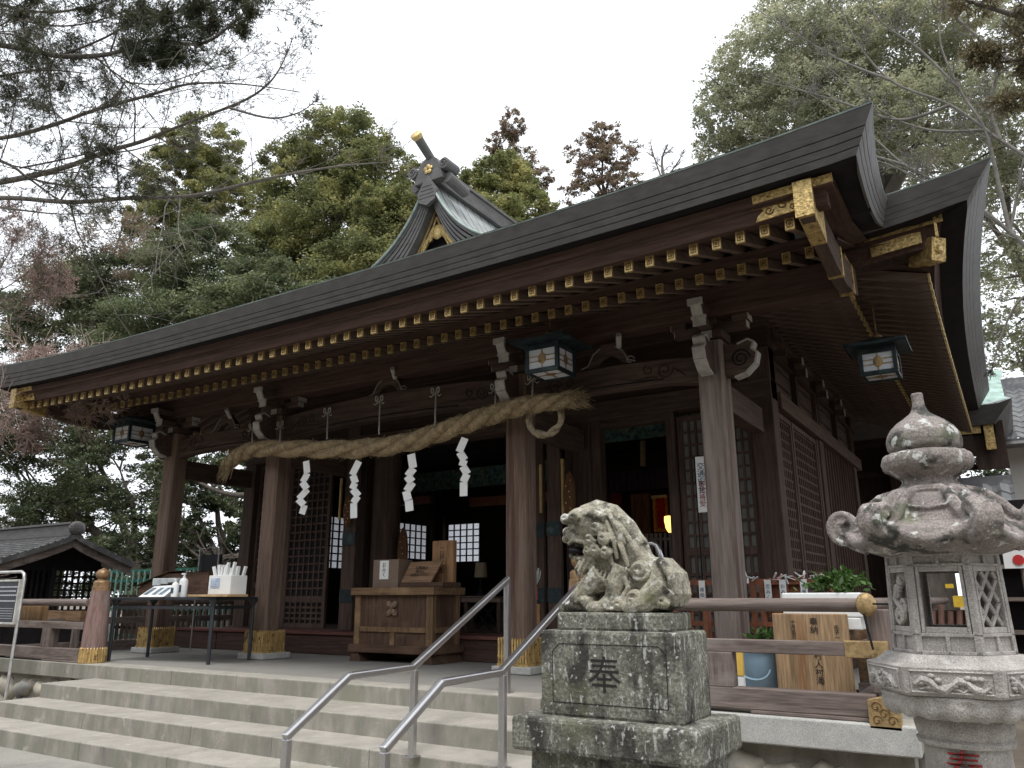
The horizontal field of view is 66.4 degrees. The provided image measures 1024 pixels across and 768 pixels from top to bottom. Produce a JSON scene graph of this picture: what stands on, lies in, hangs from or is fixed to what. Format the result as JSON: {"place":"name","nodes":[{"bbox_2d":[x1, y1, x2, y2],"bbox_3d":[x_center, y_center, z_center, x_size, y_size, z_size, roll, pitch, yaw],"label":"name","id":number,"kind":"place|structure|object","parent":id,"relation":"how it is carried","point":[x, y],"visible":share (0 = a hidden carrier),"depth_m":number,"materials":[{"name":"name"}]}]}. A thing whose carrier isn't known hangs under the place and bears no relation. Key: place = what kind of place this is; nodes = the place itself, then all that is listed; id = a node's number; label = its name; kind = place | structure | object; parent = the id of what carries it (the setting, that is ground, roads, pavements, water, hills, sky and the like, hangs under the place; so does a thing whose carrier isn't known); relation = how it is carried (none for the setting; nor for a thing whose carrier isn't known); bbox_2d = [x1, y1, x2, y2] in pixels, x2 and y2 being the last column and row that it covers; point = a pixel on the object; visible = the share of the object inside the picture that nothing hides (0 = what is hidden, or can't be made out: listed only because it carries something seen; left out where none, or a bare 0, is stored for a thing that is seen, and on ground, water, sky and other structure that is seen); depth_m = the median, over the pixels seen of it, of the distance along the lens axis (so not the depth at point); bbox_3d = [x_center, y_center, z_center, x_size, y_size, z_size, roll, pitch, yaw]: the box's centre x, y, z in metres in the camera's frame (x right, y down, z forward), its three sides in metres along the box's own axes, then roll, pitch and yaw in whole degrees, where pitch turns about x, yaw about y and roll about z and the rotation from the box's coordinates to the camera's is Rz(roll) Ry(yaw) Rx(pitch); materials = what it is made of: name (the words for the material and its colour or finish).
{"place":"outdoors","nodes":[
{"label":"outdoors","id":0,"kind":"place"},
{"bbox_2d":[0,747,111,767],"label":"paving","id":1,"kind":"structure","parent":0,"point":[11,758],"depth_m":7.70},
{"bbox_2d":[0,717,337,767],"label":"stone step","id":2,"kind":"object","parent":1,"relation":"on","point":[102,748],"visible":0.63,"depth_m":7.60,"materials":[{"name":"stone"}]},
{"bbox_2d":[0,697,531,767],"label":"stone step","id":3,"kind":"object","parent":2,"relation":"on","point":[334,749],"visible":0.68,"depth_m":7.35,"materials":[{"name":"stone"}]},
{"bbox_2d":[280,577,513,767],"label":"stair handrail","id":4,"kind":"object","parent":1,"relation":"on","point":[312,711],"visible":0.94,"depth_m":6.25,"materials":[{"name":"metal"}]},
{"bbox_2d":[379,581,580,767],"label":"stair handrail","id":5,"kind":"object","parent":1,"relation":"on","point":[393,738],"visible":0.69,"depth_m":5.74,"materials":[{"name":"metal"}]},
{"bbox_2d":[512,611,741,767],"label":"lion pedestal","id":6,"kind":"object","parent":1,"relation":"on","point":[624,690],"visible":0.99,"depth_m":4.08,"materials":[{"name":"stone"}]},
{"bbox_2d":[559,500,691,612],"bbox_3d":[0.621,0.983,4.468,0.742,0.660,0.343,-9,-18,31],"label":"guardian lion","id":7,"kind":"object","parent":6,"relation":"on","point":[620,566],"visible":0.96,"depth_m":4.37},
{"bbox_2d":[826,393,1023,767],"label":"stone lantern","id":8,"kind":"object","parent":1,"relation":"on","point":[956,692],"visible":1,"depth_m":3.45,"materials":[{"name":"stone"}]},
{"bbox_2d":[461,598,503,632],"bbox_3d":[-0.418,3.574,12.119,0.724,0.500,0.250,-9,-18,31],"label":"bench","id":9,"kind":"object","parent":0,"point":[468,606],"visible":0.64,"depth_m":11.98,"materials":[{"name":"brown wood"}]},
{"bbox_2d":[0,0,1023,598],"label":"sky","id":10,"kind":"structure","parent":0,"point":[445,69],"materials":[{"name":"white"}]},
{"bbox_2d":[106,647,925,767],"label":"terrace","id":11,"kind":"structure","parent":0,"point":[319,665],"depth_m":10.35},
{"bbox_2d":[47,610,86,647],"bbox_3d":[-7.485,4.134,13.078,1.108,0.667,0.150,-9,-18,31],"label":"tan plank","id":12,"kind":"object","parent":11,"relation":"on","point":[76,616],"visible":0.43,"depth_m":12.89,"materials":[{"name":"brown wood"}]},
{"bbox_2d":[20,599,233,649],"bbox_3d":[-6.484,4.431,14.518,0.120,0.850,5.200,-9,-18,31],"label":"railing","id":13,"kind":"object","parent":11,"relation":"on","point":[123,644],"depth_m":14.12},
{"bbox_2d":[106,597,257,664],"bbox_3d":[-4.858,3.568,11.432,2.024,0.885,0.991,-6,-16,19],"label":"folding table","id":14,"kind":"object","parent":11,"relation":"on","point":[153,601],"visible":0.99,"depth_m":11.28,"materials":[{"name":"grey metal"}]},
{"bbox_2d":[139,585,171,596],"bbox_3d":[-5.105,2.999,11.354,0.669,0.170,0.220,-9,-18,31],"label":"leaflet rack","id":15,"kind":"object","parent":14,"relation":"on","point":[159,591],"visible":0.92,"depth_m":11.32,"materials":[{"name":"white paper"}]},
{"bbox_2d":[134,569,212,596],"bbox_3d":[-5.034,3.019,11.865,1.776,0.400,0.380,-9,-18,31],"label":"display case","id":16,"kind":"object","parent":14,"relation":"on","point":[198,583],"visible":0.4,"depth_m":11.51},
{"bbox_2d":[152,578,181,585],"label":"plastic trays","id":17,"kind":"object","parent":16,"relation":"on","point":[161,581],"visible":0.76,"depth_m":11.68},
{"bbox_2d":[187,594,247,596],"bbox_3d":[-4.122,2.963,10.963,0.854,0.030,0.350,-9,-18,31],"label":"pale tray","id":18,"kind":"object","parent":14,"relation":"on","point":[225,595],"visible":1,"depth_m":10.77,"materials":[{"name":"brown wood"}]},
{"bbox_2d":[208,562,246,593],"bbox_3d":[-4.026,2.752,11.091,0.533,0.439,0.291,-9,-18,31],"label":"slip box","id":19,"kind":"object","parent":18,"relation":"on","point":[225,579],"visible":0.94,"depth_m":10.98,"materials":[{"name":"cardboard"}]},
{"bbox_2d":[189,547,222,651],"bbox_3d":[-5.208,3.653,13.322,0.550,1.718,0.082,-9,-18,31],"label":"signboard","id":20,"kind":"object","parent":11,"relation":"on","point":[206,562],"visible":0.41,"depth_m":13.46,"materials":[{"name":"metal"}]},
{"bbox_2d":[348,587,464,664],"bbox_3d":[-1.518,3.455,11.276,1.530,1.010,0.750,-9,-18,31],"label":"offering box","id":21,"kind":"object","parent":11,"relation":"on","point":[388,621],"visible":0.98,"depth_m":11.01,"materials":[{"name":"wood"}]},
{"bbox_2d":[373,559,412,587],"bbox_3d":[-1.765,2.804,11.565,0.480,0.400,0.329,-9,-18,31],"label":"fortune box","id":22,"kind":"object","parent":21,"relation":"on","point":[389,573],"visible":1,"depth_m":11.43,"materials":[{"name":"brown wood"}]},
{"bbox_2d":[400,582,460,586],"bbox_3d":[-1.176,2.885,11.239,0.770,0.070,0.440,-9,-18,31],"label":"tray","id":23,"kind":"object","parent":21,"relation":"on","point":[430,584],"visible":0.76,"depth_m":11.05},
{"bbox_2d":[401,561,442,581],"bbox_3d":[-1.290,2.695,11.248,0.640,0.298,0.170,-9,-18,31],"label":"slanted board","id":24,"kind":"object","parent":23,"relation":"on","point":[426,571],"visible":1,"depth_m":11.23,"materials":[{"name":"brown wood"}]},
{"bbox_2d":[432,540,456,581],"bbox_3d":[-0.982,2.571,11.342,0.380,0.590,0.084,-9,-18,31],"label":"wooden plaque","id":25,"kind":"object","parent":23,"relation":"on","point":[445,551],"visible":0.98,"depth_m":11.29,"materials":[{"name":"brown wood"}]},
{"bbox_2d":[0,656,924,754],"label":"terrace edge","id":26,"kind":"object","parent":11,"relation":"attached to","point":[464,699],"visible":0.53,"depth_m":8.71,"materials":[{"name":"stone"}]},
{"bbox_2d":[0,599,89,662],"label":"terrace railing","id":27,"kind":"object","parent":26,"relation":"on","point":[34,613],"visible":0.84,"depth_m":11.44,"materials":[{"name":"wood"}]},
{"bbox_2d":[77,568,110,663],"bbox_3d":[-5.873,3.269,11.107,0.366,1.295,0.365,-9,-18,31],"label":"newel post","id":28,"kind":"object","parent":26,"relation":"on","point":[93,648],"visible":1,"depth_m":10.97,"materials":[{"name":"brown wood"}]},
{"bbox_2d":[711,711,922,758],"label":"terrace kerb","id":29,"kind":"structure","parent":26,"relation":"attached to","point":[843,736],"depth_m":5.67,"materials":[{"name":"stone"}]},
{"bbox_2d":[600,593,902,730],"bbox_3d":[1.766,2.170,6.309,2.430,0.935,0.326,-9,-18,31],"label":"terrace railing","id":30,"kind":"object","parent":29,"relation":"on","point":[726,691],"visible":0.75,"depth_m":5.96,"materials":[{"name":"brown wood"}]},
{"bbox_2d":[0,100,991,674],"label":"shrine hall","id":31,"kind":"structure","parent":11,"relation":"on","point":[716,312],"depth_m":10.54,"materials":[{"name":"wood"}]},
{"bbox_2d":[100,406,162,447],"bbox_3d":[-6.718,0.732,13.961,0.828,0.705,0.828,-9,-18,31],"label":"hanging lantern","id":32,"kind":"object","parent":31,"relation":"hanging from","point":[135,430],"visible":0.94,"depth_m":13.78,"materials":[{"name":"metal"}]},
{"bbox_2d":[248,466,291,626],"bbox_3d":[-4.527,3.008,14.768,0.900,3.000,0.060,-9,-18,31],"label":"lattice door","id":33,"kind":"structure","parent":31,"relation":"in","point":[262,476],"depth_m":14.87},
{"bbox_2d":[281,468,333,627],"bbox_3d":[-3.701,2.858,14.223,1.060,3.000,0.060,-9,-18,31],"label":"lattice door","id":34,"kind":"structure","parent":31,"relation":"in","point":[305,588],"depth_m":14.15,"materials":[{"name":"wood"}]},
{"bbox_2d":[329,515,343,569],"bbox_3d":[-3.848,3.454,17.074,0.060,1.170,1.050,-9,-18,31],"label":"window","id":35,"kind":"structure","parent":31,"relation":"in","point":[335,559],"depth_m":17.10,"materials":[{"name":"white paper"}]},
{"bbox_2d":[338,458,361,629],"bbox_3d":[-2.717,2.595,13.151,0.288,2.940,0.082,-9,-18,31],"label":"door leaf","id":36,"kind":"structure","parent":31,"relation":"in","point":[349,535],"depth_m":13.01,"materials":[{"name":"wood"}]},
{"bbox_2d":[217,375,593,481],"bbox_3d":[-1.879,0.635,10.969,6.727,1.093,0.365,-9,-18,31],"label":"shimenawa rope","id":37,"kind":"object","parent":31,"relation":"hanging from","point":[495,413],"visible":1,"depth_m":10.40,"materials":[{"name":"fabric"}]},
{"bbox_2d":[296,460,309,514],"bbox_3d":[-3.063,1.522,11.501,0.252,0.801,0.034,-9,-18,31],"label":"paper streamer","id":38,"kind":"object","parent":37,"relation":"hanging from","point":[304,492],"visible":1,"depth_m":11.49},
{"bbox_2d":[349,460,361,517],"bbox_3d":[-2.195,1.465,10.951,0.225,0.818,0.034,-9,-18,31],"label":"paper streamer","id":39,"kind":"object","parent":37,"relation":"hanging from","point":[356,493],"visible":1,"depth_m":10.95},
{"bbox_2d":[402,453,416,511],"bbox_3d":[-1.364,1.312,10.452,0.222,0.779,0.035,-9,-18,31],"label":"paper streamer","id":40,"kind":"object","parent":37,"relation":"hanging from","point":[409,478],"visible":1,"depth_m":10.45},
{"bbox_2d":[456,437,470,495],"bbox_3d":[-0.625,1.054,10.041,0.225,0.767,0.033,-9,-18,31],"label":"paper streamer","id":41,"kind":"object","parent":37,"relation":"hanging from","point":[464,468],"visible":1,"depth_m":10.03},
{"bbox_2d":[400,521,428,560],"bbox_3d":[-2.558,3.828,19.101,0.060,0.910,1.600,-9,-18,31],"label":"window","id":42,"kind":"structure","parent":31,"relation":"in","point":[417,533],"depth_m":19.44,"materials":[{"name":"white paper"}]},
{"bbox_2d":[446,521,479,562],"bbox_3d":[-1.226,4.021,19.834,1.050,1.020,0.060,-9,-18,31],"label":"window","id":43,"kind":"structure","parent":31,"relation":"in","point":[467,534],"depth_m":19.80,"materials":[{"name":"white paper"}]},
{"bbox_2d":[461,596,503,629],"bbox_3d":[-0.470,3.791,12.980,0.644,0.535,0.400,-9,-18,31],"label":"offering table","id":44,"kind":"object","parent":31,"relation":"on","point":[485,617],"visible":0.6,"depth_m":12.96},
{"bbox_2d":[475,562,486,595],"bbox_3d":[-0.522,3.280,13.153,0.220,0.542,0.214,-9,-18,31],"label":"shaded lamp","id":45,"kind":"object","parent":44,"relation":"on","point":[480,569],"visible":0.97,"depth_m":13.11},
{"bbox_2d":[535,441,546,634],"bbox_3d":[0.414,2.151,11.540,0.168,2.940,0.082,-9,-18,31],"label":"door leaf","id":46,"kind":"structure","parent":31,"relation":"in","point":[539,447],"depth_m":11.48,"materials":[{"name":"wood"}]},
{"bbox_2d":[508,321,591,381],"bbox_3d":[0.457,-0.437,9.341,0.736,0.705,0.736,-9,-18,31],"label":"hanging lantern","id":47,"kind":"object","parent":31,"relation":"hanging from","point":[550,354],"visible":1,"depth_m":9.17,"materials":[{"name":"metal"}]},
{"bbox_2d":[546,444,563,628],"bbox_3d":[0.612,2.055,11.192,0.228,2.940,0.082,-9,-18,31],"label":"door leaf","id":48,"kind":"structure","parent":31,"relation":"in","point":[554,526],"depth_m":11.14,"materials":[{"name":"wood"}]},
{"bbox_2d":[630,493,651,534],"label":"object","id":49,"kind":"object","parent":31,"relation":"hanging from","point":[641,510],"visible":0.76,"depth_m":13.91,"materials":[{"name":"wood"}]},
{"bbox_2d":[643,533,672,558],"bbox_3d":[2.131,2.669,12.070,1.073,0.710,0.060,-9,-18,31],"label":"railing","id":50,"kind":"object","parent":31,"relation":"on","point":[660,539],"visible":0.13,"depth_m":11.99,"materials":[{"name":"brown wood"}]},
{"bbox_2d":[651,495,668,531],"bbox_3d":[2.569,2.233,13.504,0.290,0.617,0.116,-9,-18,31],"label":"brocade banner","id":51,"kind":"object","parent":31,"relation":"hanging from","point":[655,518],"visible":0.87,"depth_m":13.52,"materials":[{"name":"brown fabric"}]},
{"bbox_2d":[657,498,665,527],"bbox_3d":[2.558,2.211,13.415,0.136,0.502,0.082,-9,-18,31],"label":"red banner","id":52,"kind":"object","parent":31,"relation":"hanging from","point":[660,510],"visible":0.95,"depth_m":13.41,"materials":[{"name":"fabric"}]},
{"bbox_2d":[676,414,715,637],"bbox_3d":[2.534,1.853,10.463,0.520,2.940,0.060,-9,-18,31],"label":"lattice door","id":53,"kind":"structure","parent":31,"relation":"in","point":[689,428],"depth_m":10.56,"materials":[{"name":"wood"}]},
{"bbox_2d":[694,456,706,579],"bbox_3d":[2.308,2.110,9.312,0.148,2.559,0.030,-13,-20,39],"label":"paper notice","id":54,"kind":"object","parent":31,"relation":"attached to","point":[701,500],"visible":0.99,"depth_m":9.53,"materials":[{"name":"white"}]},
{"bbox_2d":[734,425,767,638],"bbox_3d":[2.983,1.778,10.191,0.500,2.940,0.060,-9,-18,31],"label":"lattice door","id":55,"kind":"structure","parent":31,"relation":"in","point":[743,440],"depth_m":10.16,"materials":[{"name":"wood"}]},
{"bbox_2d":[779,413,805,577],"bbox_3d":[3.724,1.816,10.469,0.080,2.830,0.780,-9,-18,31],"label":"lattice window","id":56,"kind":"structure","parent":31,"relation":"in","point":[785,425],"depth_m":10.66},
{"bbox_2d":[791,422,828,592],"bbox_3d":[4.384,2.092,11.483,0.080,2.830,1.600,-9,-18,31],"label":"lattice window","id":57,"kind":"structure","parent":31,"relation":"in","point":[804,446],"depth_m":11.57,"materials":[{"name":"wood"}]},
{"bbox_2d":[843,302,911,383],"bbox_3d":[4.316,-0.633,9.293,0.662,1.165,0.662,-9,-18,31],"label":"hanging lantern","id":58,"kind":"object","parent":31,"relation":"hanging from","point":[876,355],"visible":1,"depth_m":9.07,"materials":[{"name":"metal"}]},
{"bbox_2d":[673,611,712,651],"bbox_3d":[2.019,2.833,8.727,0.500,0.858,0.170,-9,-18,31],"label":"stand shelf","id":59,"kind":"object","parent":11,"relation":"on","point":[707,622],"depth_m":8.65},
{"bbox_2d":[736,652,745,685],"bbox_3d":[1.988,2.549,6.830,0.075,0.408,0.050,-9,-18,31],"label":"yellow slip","id":60,"kind":"object","parent":11,"relation":"on","point":[740,669],"visible":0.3,"depth_m":6.82,"materials":[{"name":"paper"}]},
{"bbox_2d":[687,571,832,638],"bbox_3d":[2.672,2.615,8.477,1.594,1.145,0.162,-9,-18,31],"label":"fortune paper stand","id":61,"kind":"object","parent":11,"relation":"on","point":[770,588],"visible":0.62,"depth_m":8.50,"materials":[{"name":"white"}]},
{"bbox_2d":[743,653,777,687],"bbox_3d":[2.276,2.608,7.130,0.490,0.410,0.497,-9,-18,31],"label":"blue bucket","id":62,"kind":"object","parent":11,"relation":"on","point":[760,669],"visible":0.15,"depth_m":6.96,"materials":[{"name":"plastic"}]},
{"bbox_2d":[741,625,773,639],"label":"bucket cuttings","id":63,"kind":"object","parent":62,"relation":"in","point":[764,635],"visible":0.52,"depth_m":7.16,"materials":[{"name":"green plant"}]},
{"bbox_2d":[772,613,870,692],"bbox_3d":[2.886,2.377,6.822,0.981,0.733,0.724,-9,-18,31],"label":"donation board","id":64,"kind":"object","parent":11,"relation":"on","point":[818,672],"visible":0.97,"depth_m":6.64,"materials":[{"name":"wood"}]},
{"bbox_2d":[782,593,865,629],"bbox_3d":[2.745,1.990,6.869,0.651,0.305,0.290,-9,-18,31],"label":"foam box","id":65,"kind":"object","parent":64,"relation":"on","point":[856,621],"visible":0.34,"depth_m":6.69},
{"bbox_2d":[793,564,874,592],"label":"green cuttings","id":66,"kind":"object","parent":65,"relation":"in","point":[848,580],"visible":0.98,"depth_m":6.81,"materials":[{"name":"green plant"}]},
{"bbox_2d":[859,597,948,696],"bbox_3d":[4.852,2.962,9.265,0.140,0.842,8.380,-9,-18,31],"label":"side railing","id":67,"kind":"object","parent":11,"relation":"on","point":[936,602],"visible":0.12,"depth_m":6.92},
{"bbox_2d":[59,604,1023,767],"bbox_3d":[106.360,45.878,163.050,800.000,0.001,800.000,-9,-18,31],"label":"ground","id":68,"kind":"structure","parent":0,"point":[1018,754],"depth_m":8.82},
{"bbox_2d":[0,570,25,699],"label":"notice board","id":69,"kind":"object","parent":68,"relation":"on","point":[11,595],"visible":1,"depth_m":11.02,"materials":[{"name":"silver metal"}]},
{"bbox_2d":[0,672,81,700],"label":"river stone wall","id":70,"kind":"structure","parent":68,"relation":"on","point":[21,686],"depth_m":11.45,"materials":[{"name":"stone"}]},
{"bbox_2d":[0,200,84,527],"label":"budding maple","id":71,"kind":"object","parent":68,"relation":"on","point":[50,276],"visible":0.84,"depth_m":23.87,"materials":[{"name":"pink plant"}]},
{"bbox_2d":[0,314,130,578],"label":"budding maple","id":72,"kind":"object","parent":68,"relation":"on","point":[29,432],"visible":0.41,"depth_m":14.16,"materials":[{"name":"brown plant"}]},
{"bbox_2d":[0,521,134,644],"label":"side shrine","id":73,"kind":"object","parent":68,"relation":"on","point":[40,556],"visible":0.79,"depth_m":17.84,"materials":[{"name":"grey tile"}]},
{"bbox_2d":[11,568,49,616],"bbox_3d":[-10.735,4.697,17.272,0.120,1.400,0.960,-9,-18,31],"label":"slatted door","id":74,"kind":"structure","parent":73,"relation":"in","point":[35,584],"depth_m":17.46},
{"bbox_2d":[53,570,96,610],"bbox_3d":[-10.148,4.922,18.102,0.040,1.244,1.044,-9,-18,31],"label":"lattice door","id":75,"kind":"structure","parent":73,"relation":"in","point":[59,576],"depth_m":18.14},
{"bbox_2d":[0,36,171,294],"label":"cedar bough","id":76,"kind":"object","parent":68,"relation":"on","point":[87,179],"visible":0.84,"depth_m":18.45,"materials":[{"name":"green plant"}]},
{"bbox_2d":[11,201,166,609],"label":"browned cedar","id":77,"kind":"object","parent":68,"relation":"on","point":[118,275],"visible":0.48,"depth_m":42.70,"materials":[{"name":"brown plant"}]},
{"bbox_2d":[0,392,217,637],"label":"shade evergreen","id":78,"kind":"object","parent":68,"relation":"on","point":[78,489],"visible":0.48,"depth_m":34.25,"materials":[{"name":"green plant"}]},
{"bbox_2d":[0,0,328,420],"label":"overhanging cedar","id":79,"kind":"object","parent":68,"relation":"on","point":[157,52],"visible":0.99,"depth_m":17.58,"materials":[{"name":"green plant"}]},
{"bbox_2d":[0,210,334,552],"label":"dense evergreen","id":80,"kind":"object","parent":68,"relation":"on","point":[229,289],"visible":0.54,"depth_m":38.88,"materials":[{"name":"green plant"}]},
{"bbox_2d":[108,566,233,638],"bbox_3d":[-7.796,5.617,18.983,7.422,2.275,0.130,-9,-18,31],"label":"green fence","id":81,"kind":"object","parent":68,"relation":"on","point":[138,580],"visible":0.15,"depth_m":20.33,"materials":[{"name":"metal"}]},
{"bbox_2d":[109,595,233,639],"bbox_3d":[-7.610,5.690,18.028,5.475,1.630,0.100,-9,-18,31],"label":"dark picket fence","id":82,"kind":"object","parent":68,"relation":"on","point":[127,627],"visible":0.08,"depth_m":18.82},
{"bbox_2d":[114,450,245,626],"bbox_3d":[-11.129,5.564,29.670,10.359,8.091,5.710,-9,-18,31],"label":"shade evergreen","id":83,"kind":"object","parent":68,"relation":"on","point":[211,501],"visible":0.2,"depth_m":28.31,"materials":[{"name":"green plant"}]},
{"bbox_2d":[118,109,261,556],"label":"camphor tree","id":84,"kind":"object","parent":68,"relation":"on","point":[209,156],"visible":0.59,"depth_m":56.78,"materials":[{"name":"green plant"}]},
{"bbox_2d":[158,482,243,625],"bbox_3d":[-10.222,5.942,27.426,3.077,5.770,6.163,11,-19,-35],"label":"forked tree","id":85,"kind":"object","parent":68,"relation":"on","point":[224,549],"visible":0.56,"depth_m":26.98,"materials":[{"name":"green plant"}]},
{"bbox_2d":[0,0,428,435],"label":"bare cherry tree","id":86,"kind":"object","parent":68,"relation":"on","point":[21,198],"visible":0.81,"depth_m":18.00,"materials":[{"name":"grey plant"}]},
{"bbox_2d":[227,101,422,301],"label":"camphor tree","id":87,"kind":"object","parent":68,"relation":"on","point":[369,209],"visible":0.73,"depth_m":40.53,"materials":[{"name":"green plant"}]},
{"bbox_2d":[381,146,560,236],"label":"camphor tree","id":88,"kind":"object","parent":68,"relation":"on","point":[516,197],"visible":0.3,"depth_m":40.82,"materials":[{"name":"green plant"}]},
{"bbox_2d":[482,105,555,199],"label":"browned cedar","id":89,"kind":"object","parent":68,"relation":"on","point":[512,133],"visible":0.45,"depth_m":55.78,"materials":[{"name":"brown plant"}]},
{"bbox_2d":[557,120,644,205],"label":"browned cedar","id":90,"kind":"object","parent":68,"relation":"on","point":[605,154],"visible":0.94,"depth_m":55.84,"materials":[{"name":"brown plant"}]},
{"bbox_2d":[727,742,918,767],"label":"river stone wall","id":91,"kind":"structure","parent":68,"relation":"on","point":[750,755],"depth_m":5.88,"materials":[{"name":"stone"}]},
{"bbox_2d":[688,0,1023,609],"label":"grey green oak","id":92,"kind":"object","parent":68,"relation":"on","point":[757,101],"visible":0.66,"depth_m":22.49,"materials":[{"name":"green plant"}]},
{"bbox_2d":[742,0,1023,379],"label":"bare zelkova tree","id":93,"kind":"object","parent":68,"relation":"on","point":[1009,223],"visible":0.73,"depth_m":14.62,"materials":[{"name":"grey plant"}]},
{"bbox_2d":[932,584,966,624],"bbox_3d":[4.429,2.888,7.909,0.600,1.674,0.480,-9,-18,31],"label":"railing","id":94,"kind":"object","parent":68,"relation":"on","point":[941,615],"visible":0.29,"depth_m":7.84,"materials":[{"name":"brown wood"}]},
{"bbox_2d":[900,41,1023,378],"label":"grey green oak","id":95,"kind":"object","parent":68,"relation":"on","point":[1013,249],"visible":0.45,"depth_m":22.98,"materials":[{"name":"green plant"}]},
{"bbox_2d":[932,0,1023,123],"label":"pine","id":96,"kind":"object","parent":68,"relation":"on","point":[986,55],"visible":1,"depth_m":8.52,"materials":[{"name":"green plant"}]},
{"bbox_2d":[958,457,1009,477],"bbox_3d":[14.599,3.852,23.256,9.574,7.917,5.306,11,-19,-36],"label":"evergreen","id":97,"kind":"object","parent":68,"relation":"on","point":[994,472],"visible":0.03,"depth_m":20.78,"materials":[{"name":"green plant"}]},
{"bbox_2d":[957,474,1015,499],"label":"tiled wall","id":98,"kind":"structure","parent":68,"relation":"on","point":[1002,486],"depth_m":14.31,"materials":[{"name":"grey tile"}]},
{"bbox_2d":[984,377,1023,499],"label":"plaster house","id":99,"kind":"structure","parent":68,"relation":"on","point":[1013,388],"depth_m":18.00,"materials":[{"name":"paint"}]},
{"bbox_2d":[999,499,1023,653],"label":"stall","id":100,"kind":"object","parent":68,"relation":"on","point":[1014,585],"depth_m":12.53},
{"bbox_2d":[1003,550,1023,588],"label":"red circle sign","id":101,"kind":"object","parent":68,"relation":"on","point":[1013,559],"visible":0.98,"depth_m":11.56,"materials":[{"name":"white paper"}]},
{"bbox_2d":[643,139,685,177],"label":"bare sapling","id":102,"kind":"object","parent":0,"point":[661,158],"visible":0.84,"depth_m":46.62,"materials":[{"name":"grey plant"}]},
{"bbox_2d":[851,369,1012,597],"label":"wing","id":103,"kind":"structure","parent":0,"point":[984,442],"depth_m":16.50,"materials":[{"name":"wood"}]},
{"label":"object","id":104,"kind":"structure","parent":0,"visible":0},
{"bbox_2d":[40,678,531,755],"bbox_3d":[-2.638,3.449,8.317,7.464,0.190,0.720,-9,-18,31],"label":"stone step","id":105,"kind":"object","parent":104,"relation":"on","point":[469,730],"visible":0.62,"depth_m":7.83,"materials":[{"name":"stone"}]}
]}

